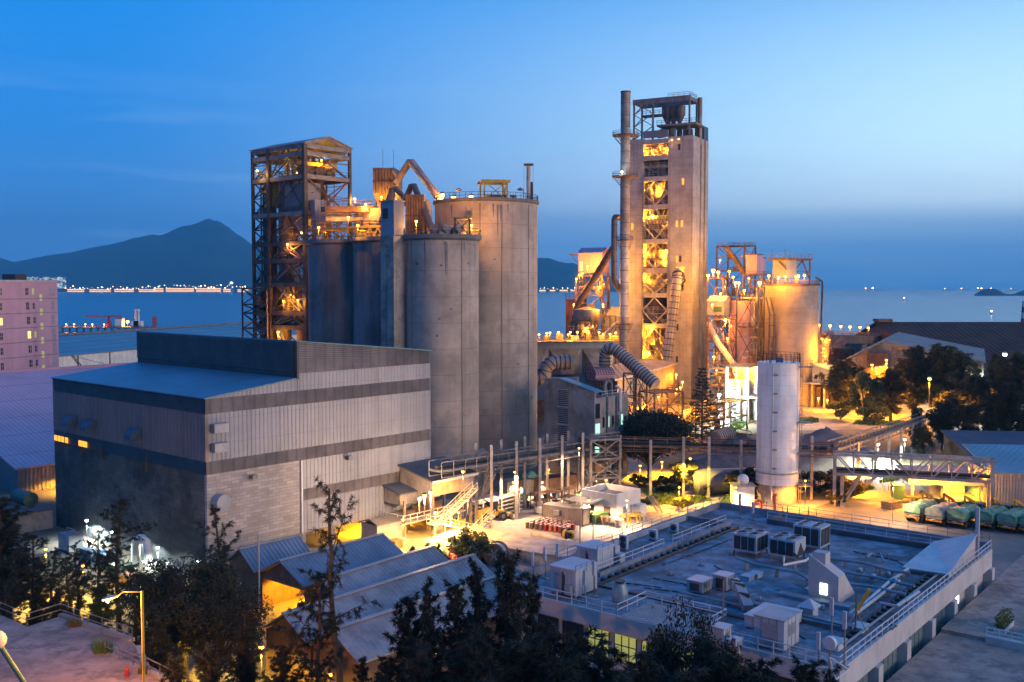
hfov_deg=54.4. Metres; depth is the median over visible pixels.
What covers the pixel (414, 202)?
dust filter
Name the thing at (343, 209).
gallery
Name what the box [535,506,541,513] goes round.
crate
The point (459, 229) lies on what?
fan motor
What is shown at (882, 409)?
bush
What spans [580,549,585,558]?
door
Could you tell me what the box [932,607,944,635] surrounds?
window
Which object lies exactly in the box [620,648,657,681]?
feathery tree
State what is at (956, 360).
feathery tree
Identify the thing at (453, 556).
cable drum
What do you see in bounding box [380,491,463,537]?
loading platform
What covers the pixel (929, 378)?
street lamp
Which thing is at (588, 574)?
door
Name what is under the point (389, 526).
corrugated shed
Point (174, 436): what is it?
mill hall
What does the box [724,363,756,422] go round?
loading bay
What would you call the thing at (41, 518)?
annex
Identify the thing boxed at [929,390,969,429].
feathery tree
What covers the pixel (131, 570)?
feathery tree
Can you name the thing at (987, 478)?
truss bridge
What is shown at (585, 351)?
dust collector
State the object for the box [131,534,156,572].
arched duct
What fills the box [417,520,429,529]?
crate
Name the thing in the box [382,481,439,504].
lean to
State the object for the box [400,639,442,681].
feathery tree
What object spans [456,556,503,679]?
feathery tree
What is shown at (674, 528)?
air conditioner
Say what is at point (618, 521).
round tub
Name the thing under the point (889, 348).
clinker shed
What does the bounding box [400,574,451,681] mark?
feathery tree
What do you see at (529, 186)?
vent mast
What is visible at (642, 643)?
window
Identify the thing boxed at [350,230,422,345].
cement silo
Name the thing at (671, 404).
pipe rack
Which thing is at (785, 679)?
window
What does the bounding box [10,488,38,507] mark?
green tank
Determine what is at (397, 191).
pipe chute
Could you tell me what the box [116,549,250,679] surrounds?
leafy tree
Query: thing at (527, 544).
paved ground
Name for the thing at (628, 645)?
window
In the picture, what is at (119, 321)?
jetty cabin
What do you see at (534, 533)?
pipe
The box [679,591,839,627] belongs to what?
roof pipe
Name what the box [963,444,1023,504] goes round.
warehouse
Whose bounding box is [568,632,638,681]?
feathery tree
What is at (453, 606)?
feathery tree
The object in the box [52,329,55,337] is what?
window
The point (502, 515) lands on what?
wheel loader
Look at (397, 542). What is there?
crate
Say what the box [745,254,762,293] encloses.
dust filter
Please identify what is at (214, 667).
feathery tree
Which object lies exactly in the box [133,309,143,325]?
ship loader
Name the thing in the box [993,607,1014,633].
planter box
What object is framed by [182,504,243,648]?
feathery tree
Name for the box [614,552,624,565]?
metal cabinet
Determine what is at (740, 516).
antenna mast
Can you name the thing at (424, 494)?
flood lamp
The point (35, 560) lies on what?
feathery tree
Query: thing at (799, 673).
feathery tree
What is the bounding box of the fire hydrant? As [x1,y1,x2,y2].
[124,667,129,677]
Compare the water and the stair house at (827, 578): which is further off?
the water
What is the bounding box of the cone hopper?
[573,307,599,337]
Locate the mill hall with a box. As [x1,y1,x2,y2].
[51,331,431,569]
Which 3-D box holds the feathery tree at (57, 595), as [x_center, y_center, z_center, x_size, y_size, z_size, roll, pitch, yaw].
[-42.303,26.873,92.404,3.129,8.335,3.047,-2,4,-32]
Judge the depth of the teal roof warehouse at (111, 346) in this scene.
444.22 m
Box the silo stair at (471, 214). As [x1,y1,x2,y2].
[461,207,472,233]
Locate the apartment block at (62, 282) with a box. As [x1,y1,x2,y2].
[59,277,65,287]
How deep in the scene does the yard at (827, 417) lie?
270.89 m
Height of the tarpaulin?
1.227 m
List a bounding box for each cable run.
[626,582,661,587]
[644,587,678,591]
[653,578,712,587]
[662,539,730,564]
[853,551,903,565]
[866,617,896,643]
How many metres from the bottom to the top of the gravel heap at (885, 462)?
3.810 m
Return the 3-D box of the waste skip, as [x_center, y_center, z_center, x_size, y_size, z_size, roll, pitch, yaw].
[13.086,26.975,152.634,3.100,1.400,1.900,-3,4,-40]
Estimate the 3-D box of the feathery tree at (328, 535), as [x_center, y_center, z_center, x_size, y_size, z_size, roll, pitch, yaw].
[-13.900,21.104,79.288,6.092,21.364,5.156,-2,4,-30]
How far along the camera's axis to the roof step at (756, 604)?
87.00 m
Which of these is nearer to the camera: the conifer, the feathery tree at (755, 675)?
the feathery tree at (755, 675)
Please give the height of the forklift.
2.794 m
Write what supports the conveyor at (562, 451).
on the yard pavement
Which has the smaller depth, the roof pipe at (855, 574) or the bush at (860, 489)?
the roof pipe at (855, 574)
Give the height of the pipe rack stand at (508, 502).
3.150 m
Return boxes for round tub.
[601,515,610,524]
[608,516,617,525]
[614,518,623,527]
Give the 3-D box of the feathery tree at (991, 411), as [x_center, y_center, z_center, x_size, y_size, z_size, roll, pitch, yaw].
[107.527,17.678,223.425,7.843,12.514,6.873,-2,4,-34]
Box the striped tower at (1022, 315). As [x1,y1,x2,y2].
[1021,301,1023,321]
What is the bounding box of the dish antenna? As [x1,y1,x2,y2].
[815,636,848,679]
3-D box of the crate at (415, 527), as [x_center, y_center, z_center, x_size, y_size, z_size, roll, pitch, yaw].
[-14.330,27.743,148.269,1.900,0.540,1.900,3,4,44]
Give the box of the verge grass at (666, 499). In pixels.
[640,417,903,505]
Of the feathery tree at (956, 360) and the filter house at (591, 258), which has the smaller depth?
the feathery tree at (956, 360)
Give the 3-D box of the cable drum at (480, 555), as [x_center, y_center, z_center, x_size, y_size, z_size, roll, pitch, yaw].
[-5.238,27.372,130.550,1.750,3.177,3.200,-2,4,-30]
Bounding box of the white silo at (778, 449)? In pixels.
[754,351,813,504]
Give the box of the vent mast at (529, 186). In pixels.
[524,163,532,198]
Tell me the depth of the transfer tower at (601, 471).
170.93 m
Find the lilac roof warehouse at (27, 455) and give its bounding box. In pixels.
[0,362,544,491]
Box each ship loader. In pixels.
[131,309,136,325]
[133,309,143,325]
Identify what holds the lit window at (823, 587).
in the stair house at (827, 578)
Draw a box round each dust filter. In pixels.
[372,149,402,207]
[405,194,431,234]
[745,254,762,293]
[757,257,765,278]
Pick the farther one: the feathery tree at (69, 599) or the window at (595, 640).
the feathery tree at (69, 599)
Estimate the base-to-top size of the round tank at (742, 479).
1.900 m
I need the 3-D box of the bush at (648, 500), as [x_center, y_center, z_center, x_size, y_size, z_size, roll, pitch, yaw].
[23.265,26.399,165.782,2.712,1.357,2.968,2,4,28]
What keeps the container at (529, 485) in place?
on the yard pavement
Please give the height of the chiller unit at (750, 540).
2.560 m
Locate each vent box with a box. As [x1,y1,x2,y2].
[740,572,754,581]
[748,570,763,578]
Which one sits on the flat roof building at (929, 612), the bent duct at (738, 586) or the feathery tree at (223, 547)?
the bent duct at (738, 586)
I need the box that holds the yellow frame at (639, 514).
[635,513,643,520]
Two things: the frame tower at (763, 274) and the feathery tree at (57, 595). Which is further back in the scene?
the frame tower at (763, 274)
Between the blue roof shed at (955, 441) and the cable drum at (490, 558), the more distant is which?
the blue roof shed at (955, 441)
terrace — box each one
[0,615,160,681]
[886,554,1023,681]
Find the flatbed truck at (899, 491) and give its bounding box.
[890,482,925,500]
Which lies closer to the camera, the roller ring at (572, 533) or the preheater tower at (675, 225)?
the roller ring at (572, 533)
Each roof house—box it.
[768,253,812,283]
[902,507,979,577]
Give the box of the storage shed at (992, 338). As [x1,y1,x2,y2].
[845,319,1023,385]
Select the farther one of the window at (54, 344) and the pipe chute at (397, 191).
the window at (54, 344)
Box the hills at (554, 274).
[537,258,619,291]
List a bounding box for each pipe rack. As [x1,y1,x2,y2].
[628,398,724,431]
[679,394,747,437]
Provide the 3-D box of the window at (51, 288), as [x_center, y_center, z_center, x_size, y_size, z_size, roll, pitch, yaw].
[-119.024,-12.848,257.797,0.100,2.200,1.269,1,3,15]
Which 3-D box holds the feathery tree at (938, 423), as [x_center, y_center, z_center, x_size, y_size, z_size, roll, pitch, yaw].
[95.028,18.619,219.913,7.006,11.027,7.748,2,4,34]
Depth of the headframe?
334.92 m
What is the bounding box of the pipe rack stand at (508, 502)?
[472,492,522,520]
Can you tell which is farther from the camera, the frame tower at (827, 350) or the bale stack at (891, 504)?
the frame tower at (827, 350)
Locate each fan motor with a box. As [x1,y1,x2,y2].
[429,224,438,233]
[439,224,450,233]
[451,224,462,233]
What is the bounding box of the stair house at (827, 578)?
[777,549,854,610]
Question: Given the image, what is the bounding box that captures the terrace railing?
[0,602,193,681]
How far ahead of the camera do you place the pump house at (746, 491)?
163.81 m
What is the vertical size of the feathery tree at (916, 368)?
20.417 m
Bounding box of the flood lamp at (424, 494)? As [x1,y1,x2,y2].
[422,492,426,510]
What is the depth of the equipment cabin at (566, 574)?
95.17 m
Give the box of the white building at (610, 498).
[561,483,662,518]
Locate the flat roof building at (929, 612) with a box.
[502,495,994,681]
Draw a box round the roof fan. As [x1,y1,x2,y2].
[599,379,612,394]
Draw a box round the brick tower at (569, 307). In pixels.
[565,294,584,337]
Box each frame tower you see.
[567,316,597,337]
[575,273,609,334]
[595,315,615,363]
[705,275,732,396]
[707,315,736,406]
[708,363,731,413]
[736,283,764,362]
[742,271,770,299]
[818,330,833,389]
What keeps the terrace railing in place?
on the roof terrace at (57, 649)
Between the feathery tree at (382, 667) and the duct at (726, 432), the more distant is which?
the duct at (726, 432)
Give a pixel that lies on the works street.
(192, 676)
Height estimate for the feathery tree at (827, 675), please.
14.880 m
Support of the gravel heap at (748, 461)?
on the ground at (278, 609)
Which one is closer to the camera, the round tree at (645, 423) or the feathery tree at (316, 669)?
the feathery tree at (316, 669)
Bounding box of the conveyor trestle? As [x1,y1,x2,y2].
[322,225,380,238]
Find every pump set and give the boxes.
[856,567,864,576]
[868,573,877,582]
[884,571,892,578]
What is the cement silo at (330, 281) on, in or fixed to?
on the ground at (278, 609)
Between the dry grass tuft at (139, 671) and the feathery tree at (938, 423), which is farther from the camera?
the feathery tree at (938, 423)
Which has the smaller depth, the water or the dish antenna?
the dish antenna
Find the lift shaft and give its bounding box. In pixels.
[379,200,404,347]
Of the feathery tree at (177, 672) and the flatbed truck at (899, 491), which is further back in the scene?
the flatbed truck at (899, 491)
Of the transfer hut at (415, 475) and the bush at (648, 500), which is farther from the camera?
the bush at (648, 500)
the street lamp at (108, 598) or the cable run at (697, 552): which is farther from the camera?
the cable run at (697, 552)
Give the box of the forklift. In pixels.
[452,508,467,527]
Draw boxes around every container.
[498,477,529,493]
[519,473,556,493]
[530,475,560,494]
[542,501,590,526]
[543,472,576,488]
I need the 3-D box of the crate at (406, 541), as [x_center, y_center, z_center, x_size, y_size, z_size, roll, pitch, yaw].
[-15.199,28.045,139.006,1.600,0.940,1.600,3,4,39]
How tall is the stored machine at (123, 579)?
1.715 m
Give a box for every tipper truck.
[903,490,942,522]
[925,493,963,525]
[946,495,985,528]
[973,497,1012,530]
[997,499,1023,532]
[1018,515,1023,532]
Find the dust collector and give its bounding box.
[537,333,618,399]
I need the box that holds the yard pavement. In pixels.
[306,476,1003,578]
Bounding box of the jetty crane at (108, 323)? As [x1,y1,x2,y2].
[85,316,121,325]
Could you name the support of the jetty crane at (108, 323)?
on the jetty
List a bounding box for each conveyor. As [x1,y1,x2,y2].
[429,431,588,526]
[593,435,834,499]
[827,407,937,486]
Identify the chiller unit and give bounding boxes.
[733,527,767,557]
[769,532,805,560]
[793,519,829,549]
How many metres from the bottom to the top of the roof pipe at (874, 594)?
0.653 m
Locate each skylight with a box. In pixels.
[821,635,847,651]
[853,621,869,633]
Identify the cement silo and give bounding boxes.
[305,233,377,344]
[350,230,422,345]
[354,203,380,236]
[403,227,481,456]
[433,191,538,473]
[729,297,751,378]
[751,299,762,360]
[762,280,819,406]
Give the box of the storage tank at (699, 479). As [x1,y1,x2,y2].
[689,468,752,495]
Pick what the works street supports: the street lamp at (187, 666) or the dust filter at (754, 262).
the street lamp at (187, 666)
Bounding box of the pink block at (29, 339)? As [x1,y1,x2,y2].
[0,274,58,369]
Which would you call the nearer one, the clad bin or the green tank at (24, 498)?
the green tank at (24, 498)
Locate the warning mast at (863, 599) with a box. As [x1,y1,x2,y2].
[843,588,870,636]
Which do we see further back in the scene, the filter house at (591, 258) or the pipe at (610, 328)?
the filter house at (591, 258)
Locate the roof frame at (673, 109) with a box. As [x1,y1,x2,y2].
[633,91,707,144]
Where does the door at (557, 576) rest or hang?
in the equipment cabin at (566, 574)
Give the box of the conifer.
[684,368,722,442]
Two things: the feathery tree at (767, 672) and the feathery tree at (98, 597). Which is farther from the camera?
the feathery tree at (98, 597)
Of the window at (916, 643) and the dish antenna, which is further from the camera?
the window at (916, 643)
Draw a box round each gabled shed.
[229,534,310,604]
[257,533,403,606]
[262,553,494,681]
[300,545,448,604]
[309,569,520,681]
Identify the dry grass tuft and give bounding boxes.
[65,615,81,627]
[91,635,115,653]
[138,664,150,674]
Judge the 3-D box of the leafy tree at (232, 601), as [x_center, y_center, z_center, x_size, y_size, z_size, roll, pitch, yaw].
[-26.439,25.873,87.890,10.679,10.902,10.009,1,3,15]
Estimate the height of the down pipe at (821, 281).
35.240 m
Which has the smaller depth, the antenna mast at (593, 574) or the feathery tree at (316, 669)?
the feathery tree at (316, 669)
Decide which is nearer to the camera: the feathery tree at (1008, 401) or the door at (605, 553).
the door at (605, 553)
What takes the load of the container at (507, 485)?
on the yard pavement
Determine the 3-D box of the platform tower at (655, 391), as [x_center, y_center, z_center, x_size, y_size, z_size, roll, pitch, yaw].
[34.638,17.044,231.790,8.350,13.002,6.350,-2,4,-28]
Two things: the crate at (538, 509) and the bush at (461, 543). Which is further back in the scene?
the crate at (538, 509)
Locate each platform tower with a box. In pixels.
[638,385,683,422]
[675,378,679,402]
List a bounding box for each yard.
[541,406,707,474]
[798,477,1023,570]
[799,405,1023,429]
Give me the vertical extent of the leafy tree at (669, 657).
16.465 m
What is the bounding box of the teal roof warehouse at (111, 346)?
[58,321,296,366]
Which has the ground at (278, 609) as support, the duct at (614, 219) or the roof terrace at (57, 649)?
the roof terrace at (57, 649)
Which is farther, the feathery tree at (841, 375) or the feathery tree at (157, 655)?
the feathery tree at (841, 375)
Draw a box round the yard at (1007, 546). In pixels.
[798,477,1023,570]
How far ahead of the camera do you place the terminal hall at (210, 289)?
6990.64 m
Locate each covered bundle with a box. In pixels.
[424,537,446,545]
[432,542,450,557]
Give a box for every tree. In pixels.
[0,496,44,615]
[0,551,45,623]
[0,578,38,625]
[8,533,56,617]
[23,578,52,625]
[32,547,80,616]
[39,586,71,621]
[44,551,99,615]
[52,539,111,618]
[55,498,158,632]
[81,527,131,595]
[82,582,121,629]
[106,563,150,644]
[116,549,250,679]
[126,579,166,667]
[140,618,185,679]
[144,569,273,681]
[159,653,187,681]
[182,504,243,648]
[187,642,234,681]
[221,604,270,677]
[222,625,261,681]
[256,644,307,681]
[272,567,344,681]
[305,474,383,681]
[351,656,373,681]
[360,655,399,681]
[371,591,437,681]
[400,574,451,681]
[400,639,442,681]
[430,577,472,681]
[437,624,511,681]
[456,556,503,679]
[473,548,531,681]
[493,630,556,681]
[512,570,555,662]
[512,622,584,681]
[539,652,591,681]
[565,622,603,679]
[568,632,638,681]
[617,407,698,480]
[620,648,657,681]
[638,594,755,681]
[650,661,712,681]
[667,459,698,486]
[687,641,749,681]
[723,471,748,482]
[742,655,784,681]
[746,671,789,681]
[788,651,829,681]
[813,358,865,409]
[819,662,841,681]
[847,370,887,415]
[863,368,914,420]
[892,345,937,409]
[904,406,927,435]
[907,343,964,407]
[909,426,935,453]
[925,401,956,450]
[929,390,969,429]
[931,348,984,405]
[951,374,1001,425]
[952,403,987,430]
[977,353,1013,400]
[977,392,1001,430]
[990,381,1023,430]
[993,351,1023,419]
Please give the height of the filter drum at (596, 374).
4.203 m
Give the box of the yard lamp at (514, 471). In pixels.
[513,470,515,519]
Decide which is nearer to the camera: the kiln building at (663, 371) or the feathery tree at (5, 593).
the feathery tree at (5, 593)
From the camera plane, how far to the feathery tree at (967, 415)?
214.42 m
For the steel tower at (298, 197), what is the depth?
218.02 m
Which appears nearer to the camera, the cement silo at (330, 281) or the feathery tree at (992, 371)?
the cement silo at (330, 281)
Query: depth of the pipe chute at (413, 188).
192.52 m
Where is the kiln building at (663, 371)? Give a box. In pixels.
[601,358,678,414]
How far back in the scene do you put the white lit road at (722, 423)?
262.93 m
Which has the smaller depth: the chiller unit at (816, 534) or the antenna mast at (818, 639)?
the antenna mast at (818, 639)
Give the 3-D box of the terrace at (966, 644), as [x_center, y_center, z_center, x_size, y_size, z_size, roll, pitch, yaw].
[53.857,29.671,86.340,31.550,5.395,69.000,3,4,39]
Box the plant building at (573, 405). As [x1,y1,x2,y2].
[543,377,629,486]
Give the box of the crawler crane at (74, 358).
[71,356,103,365]
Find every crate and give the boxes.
[390,537,403,547]
[398,537,410,546]
[410,523,423,530]
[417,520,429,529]
[428,519,441,530]
[520,499,528,507]
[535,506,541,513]
[543,493,550,498]
[552,492,559,497]
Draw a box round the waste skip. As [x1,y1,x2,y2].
[590,510,608,523]
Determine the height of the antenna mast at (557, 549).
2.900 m
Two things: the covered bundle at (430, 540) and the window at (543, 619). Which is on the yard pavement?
the covered bundle at (430, 540)
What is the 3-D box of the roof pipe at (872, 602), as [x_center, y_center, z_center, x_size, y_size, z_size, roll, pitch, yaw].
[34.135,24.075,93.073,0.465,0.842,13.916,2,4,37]
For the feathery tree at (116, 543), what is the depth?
98.51 m
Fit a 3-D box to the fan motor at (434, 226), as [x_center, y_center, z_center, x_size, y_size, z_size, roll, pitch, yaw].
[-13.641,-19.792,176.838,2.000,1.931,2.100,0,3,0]
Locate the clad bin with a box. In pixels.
[603,307,619,363]
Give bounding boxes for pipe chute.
[376,186,403,232]
[393,159,443,199]
[402,183,432,228]
[706,322,735,374]
[724,245,744,273]
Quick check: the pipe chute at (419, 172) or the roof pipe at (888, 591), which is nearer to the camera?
the roof pipe at (888, 591)
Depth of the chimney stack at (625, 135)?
314.16 m
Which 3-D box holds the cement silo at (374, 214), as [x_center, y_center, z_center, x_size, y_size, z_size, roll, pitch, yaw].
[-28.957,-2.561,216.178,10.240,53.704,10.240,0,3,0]
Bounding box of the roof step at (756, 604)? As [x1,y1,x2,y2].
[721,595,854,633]
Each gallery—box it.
[311,220,380,231]
[320,211,363,221]
[321,200,377,212]
[822,331,880,353]
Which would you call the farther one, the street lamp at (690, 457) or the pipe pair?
the pipe pair
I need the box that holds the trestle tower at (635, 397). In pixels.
[623,372,647,437]
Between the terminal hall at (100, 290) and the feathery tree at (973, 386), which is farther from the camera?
the terminal hall at (100, 290)
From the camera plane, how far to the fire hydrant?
76.56 m
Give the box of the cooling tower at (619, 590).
[612,579,627,604]
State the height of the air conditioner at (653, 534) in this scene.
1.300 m
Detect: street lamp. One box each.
[102,591,145,681]
[187,643,188,680]
[258,643,263,681]
[689,456,691,497]
[927,376,931,429]
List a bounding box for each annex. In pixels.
[0,497,54,533]
[803,362,834,407]
[826,336,853,364]
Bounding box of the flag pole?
[257,534,260,646]
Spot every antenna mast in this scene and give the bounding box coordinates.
[530,552,534,581]
[541,546,549,579]
[556,543,558,560]
[576,520,580,551]
[581,570,589,603]
[590,561,598,597]
[722,581,723,621]
[737,494,742,517]
[750,502,755,520]
[816,632,821,665]
[826,597,835,665]
[841,611,848,667]
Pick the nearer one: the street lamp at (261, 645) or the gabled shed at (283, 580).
the street lamp at (261, 645)
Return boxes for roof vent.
[797,598,821,615]
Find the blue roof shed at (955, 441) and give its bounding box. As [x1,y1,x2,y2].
[940,430,1023,465]
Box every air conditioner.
[619,534,628,550]
[649,529,657,541]
[670,522,678,533]
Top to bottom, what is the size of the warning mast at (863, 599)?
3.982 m
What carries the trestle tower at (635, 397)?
on the furnace yard at (633, 465)
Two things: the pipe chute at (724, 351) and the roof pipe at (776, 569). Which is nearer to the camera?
the roof pipe at (776, 569)
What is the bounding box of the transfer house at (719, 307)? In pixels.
[707,296,732,391]
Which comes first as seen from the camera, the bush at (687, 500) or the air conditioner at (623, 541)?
the air conditioner at (623, 541)
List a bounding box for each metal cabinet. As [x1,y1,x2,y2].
[613,544,619,564]
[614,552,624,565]
[712,621,732,647]
[726,635,742,653]
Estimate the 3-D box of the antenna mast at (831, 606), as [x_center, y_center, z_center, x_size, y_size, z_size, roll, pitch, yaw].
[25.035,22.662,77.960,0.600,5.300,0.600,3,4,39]
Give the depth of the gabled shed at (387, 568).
107.58 m
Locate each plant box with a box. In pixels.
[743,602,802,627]
[753,605,800,651]
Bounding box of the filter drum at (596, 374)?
[585,366,614,387]
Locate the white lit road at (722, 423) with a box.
[711,419,733,428]
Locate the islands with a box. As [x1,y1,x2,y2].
[974,289,1023,295]
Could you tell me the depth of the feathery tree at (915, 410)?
226.76 m
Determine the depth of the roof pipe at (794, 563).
103.36 m
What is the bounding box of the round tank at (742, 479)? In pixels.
[737,474,748,484]
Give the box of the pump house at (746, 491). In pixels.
[729,482,755,505]
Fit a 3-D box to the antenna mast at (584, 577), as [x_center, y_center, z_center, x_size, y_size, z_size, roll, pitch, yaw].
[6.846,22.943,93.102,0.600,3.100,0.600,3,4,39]
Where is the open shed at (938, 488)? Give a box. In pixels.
[895,465,985,501]
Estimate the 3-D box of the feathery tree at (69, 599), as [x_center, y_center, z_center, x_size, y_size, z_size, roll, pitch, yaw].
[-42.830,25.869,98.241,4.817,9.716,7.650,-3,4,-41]
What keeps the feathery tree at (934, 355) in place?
on the yard at (827, 417)
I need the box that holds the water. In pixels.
[57,289,1023,372]
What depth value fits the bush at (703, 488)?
171.32 m
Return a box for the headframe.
[715,242,755,392]
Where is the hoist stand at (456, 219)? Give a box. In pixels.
[453,218,470,233]
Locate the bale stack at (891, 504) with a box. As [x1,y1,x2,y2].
[881,499,902,509]
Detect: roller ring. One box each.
[565,532,569,538]
[568,530,574,538]
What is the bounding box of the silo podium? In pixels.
[431,447,486,490]
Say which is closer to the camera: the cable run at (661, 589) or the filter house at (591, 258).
the cable run at (661, 589)
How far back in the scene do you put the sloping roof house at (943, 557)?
105.92 m
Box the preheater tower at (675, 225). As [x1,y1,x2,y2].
[629,135,708,397]
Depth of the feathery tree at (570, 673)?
56.20 m
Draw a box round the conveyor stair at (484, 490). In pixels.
[472,468,495,508]
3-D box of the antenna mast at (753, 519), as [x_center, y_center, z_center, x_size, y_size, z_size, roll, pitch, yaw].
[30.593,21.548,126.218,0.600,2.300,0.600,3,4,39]
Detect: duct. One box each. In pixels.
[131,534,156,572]
[537,355,572,384]
[571,246,610,334]
[599,342,659,388]
[611,214,619,293]
[662,268,685,361]
[706,426,735,442]
[729,578,752,610]
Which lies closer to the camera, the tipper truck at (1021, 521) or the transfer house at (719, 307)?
the tipper truck at (1021, 521)
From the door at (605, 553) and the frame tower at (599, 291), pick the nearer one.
the door at (605, 553)
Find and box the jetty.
[58,326,151,330]
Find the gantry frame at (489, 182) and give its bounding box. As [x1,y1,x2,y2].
[477,179,509,197]
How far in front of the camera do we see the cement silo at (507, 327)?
192.00 m
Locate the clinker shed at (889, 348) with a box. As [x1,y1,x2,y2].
[840,332,985,412]
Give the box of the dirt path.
[662,490,722,505]
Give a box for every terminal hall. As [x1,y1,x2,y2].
[67,289,88,291]
[89,289,113,291]
[114,289,137,291]
[138,289,155,291]
[153,288,164,291]
[165,288,195,291]
[196,288,226,291]
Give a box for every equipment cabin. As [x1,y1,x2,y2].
[549,556,598,598]
[575,539,614,572]
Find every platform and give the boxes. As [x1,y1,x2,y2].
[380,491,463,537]
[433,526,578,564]
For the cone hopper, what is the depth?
322.73 m
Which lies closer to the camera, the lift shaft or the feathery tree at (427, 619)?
the feathery tree at (427, 619)
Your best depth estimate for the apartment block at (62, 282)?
7288.30 m
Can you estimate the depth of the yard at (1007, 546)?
154.36 m
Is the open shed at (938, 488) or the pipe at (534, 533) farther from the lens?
the open shed at (938, 488)
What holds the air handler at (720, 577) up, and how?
on the flat roof building at (929, 612)
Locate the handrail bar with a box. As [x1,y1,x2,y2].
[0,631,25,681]
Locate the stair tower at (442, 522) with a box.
[426,481,495,535]
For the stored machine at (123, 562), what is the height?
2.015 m
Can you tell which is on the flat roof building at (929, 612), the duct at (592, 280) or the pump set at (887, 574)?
the pump set at (887, 574)
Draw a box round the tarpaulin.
[522,470,541,477]
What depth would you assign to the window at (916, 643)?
92.98 m
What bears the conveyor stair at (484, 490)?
attached to the conveyor at (562, 451)
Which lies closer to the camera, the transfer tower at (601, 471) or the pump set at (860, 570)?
the pump set at (860, 570)
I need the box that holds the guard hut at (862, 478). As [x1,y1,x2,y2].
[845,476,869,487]
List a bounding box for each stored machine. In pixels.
[57,527,83,553]
[78,543,105,566]
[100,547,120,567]
[106,558,132,575]
[118,569,135,585]
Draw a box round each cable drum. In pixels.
[450,546,463,559]
[469,537,482,559]
[483,540,508,564]
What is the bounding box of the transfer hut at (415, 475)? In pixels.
[398,456,478,537]
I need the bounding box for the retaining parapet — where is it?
[58,613,168,681]
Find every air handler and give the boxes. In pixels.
[686,574,712,593]
[712,570,734,590]
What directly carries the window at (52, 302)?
in the pink block at (29, 339)
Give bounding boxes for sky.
[0,0,1023,288]
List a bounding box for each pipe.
[531,531,565,539]
[604,321,617,337]
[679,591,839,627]
[735,556,807,586]
[753,499,762,507]
[773,493,777,509]
[782,556,808,569]
[815,277,822,385]
[830,557,909,574]
[841,570,914,587]
[847,567,908,615]
[849,582,905,596]
[852,579,900,617]
[865,552,884,562]
[879,590,919,607]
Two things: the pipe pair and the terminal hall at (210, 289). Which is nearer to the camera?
the pipe pair
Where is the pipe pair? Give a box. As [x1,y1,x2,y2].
[765,297,775,359]
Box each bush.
[425,543,446,556]
[446,526,494,557]
[628,473,648,487]
[645,495,660,503]
[652,475,685,492]
[673,496,693,508]
[686,482,720,493]
[723,467,759,491]
[798,469,848,493]
[825,397,856,419]
[826,490,847,505]
[827,476,867,495]
[855,402,891,424]
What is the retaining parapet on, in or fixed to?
on the roof terrace at (57, 649)
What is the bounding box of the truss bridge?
[833,450,996,507]
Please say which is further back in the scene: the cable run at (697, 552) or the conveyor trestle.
the conveyor trestle
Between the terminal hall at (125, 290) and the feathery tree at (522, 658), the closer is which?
the feathery tree at (522, 658)
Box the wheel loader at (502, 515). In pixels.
[473,498,513,522]
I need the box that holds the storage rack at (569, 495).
[530,487,575,507]
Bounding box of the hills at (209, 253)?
[0,219,302,291]
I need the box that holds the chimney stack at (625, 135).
[612,90,637,362]
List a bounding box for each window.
[50,287,53,295]
[51,301,54,309]
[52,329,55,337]
[53,343,56,350]
[538,614,557,643]
[562,620,582,643]
[587,628,609,657]
[595,403,599,418]
[595,423,599,433]
[614,634,636,664]
[641,641,649,651]
[773,675,791,681]
[820,583,826,594]
[857,673,867,681]
[880,648,896,681]
[908,626,922,657]
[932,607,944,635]
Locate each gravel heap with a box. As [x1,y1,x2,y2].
[691,433,755,467]
[798,426,895,469]
[863,458,899,469]
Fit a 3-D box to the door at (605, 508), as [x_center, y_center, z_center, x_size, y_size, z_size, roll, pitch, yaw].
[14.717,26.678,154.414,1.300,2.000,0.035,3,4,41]
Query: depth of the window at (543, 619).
94.86 m
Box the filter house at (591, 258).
[569,247,608,337]
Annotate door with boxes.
[554,572,561,592]
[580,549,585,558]
[582,571,590,593]
[602,548,608,568]
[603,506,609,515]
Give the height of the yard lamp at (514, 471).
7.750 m
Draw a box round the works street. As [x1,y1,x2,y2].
[0,582,238,681]
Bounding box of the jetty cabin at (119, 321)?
[114,318,124,325]
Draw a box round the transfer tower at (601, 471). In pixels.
[577,428,620,492]
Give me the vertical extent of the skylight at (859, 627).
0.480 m
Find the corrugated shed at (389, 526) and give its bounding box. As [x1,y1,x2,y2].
[359,512,407,538]
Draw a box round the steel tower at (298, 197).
[241,136,353,340]
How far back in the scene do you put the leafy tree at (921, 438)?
206.59 m
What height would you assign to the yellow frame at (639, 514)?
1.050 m
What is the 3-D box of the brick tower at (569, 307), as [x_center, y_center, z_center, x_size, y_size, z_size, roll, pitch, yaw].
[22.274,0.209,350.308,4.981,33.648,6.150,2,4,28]
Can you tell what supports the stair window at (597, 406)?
in the plant building at (573, 405)
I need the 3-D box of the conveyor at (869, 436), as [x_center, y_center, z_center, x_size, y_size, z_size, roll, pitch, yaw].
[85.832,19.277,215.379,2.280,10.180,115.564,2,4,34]
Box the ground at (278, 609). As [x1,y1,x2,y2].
[0,375,1015,681]
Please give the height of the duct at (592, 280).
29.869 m

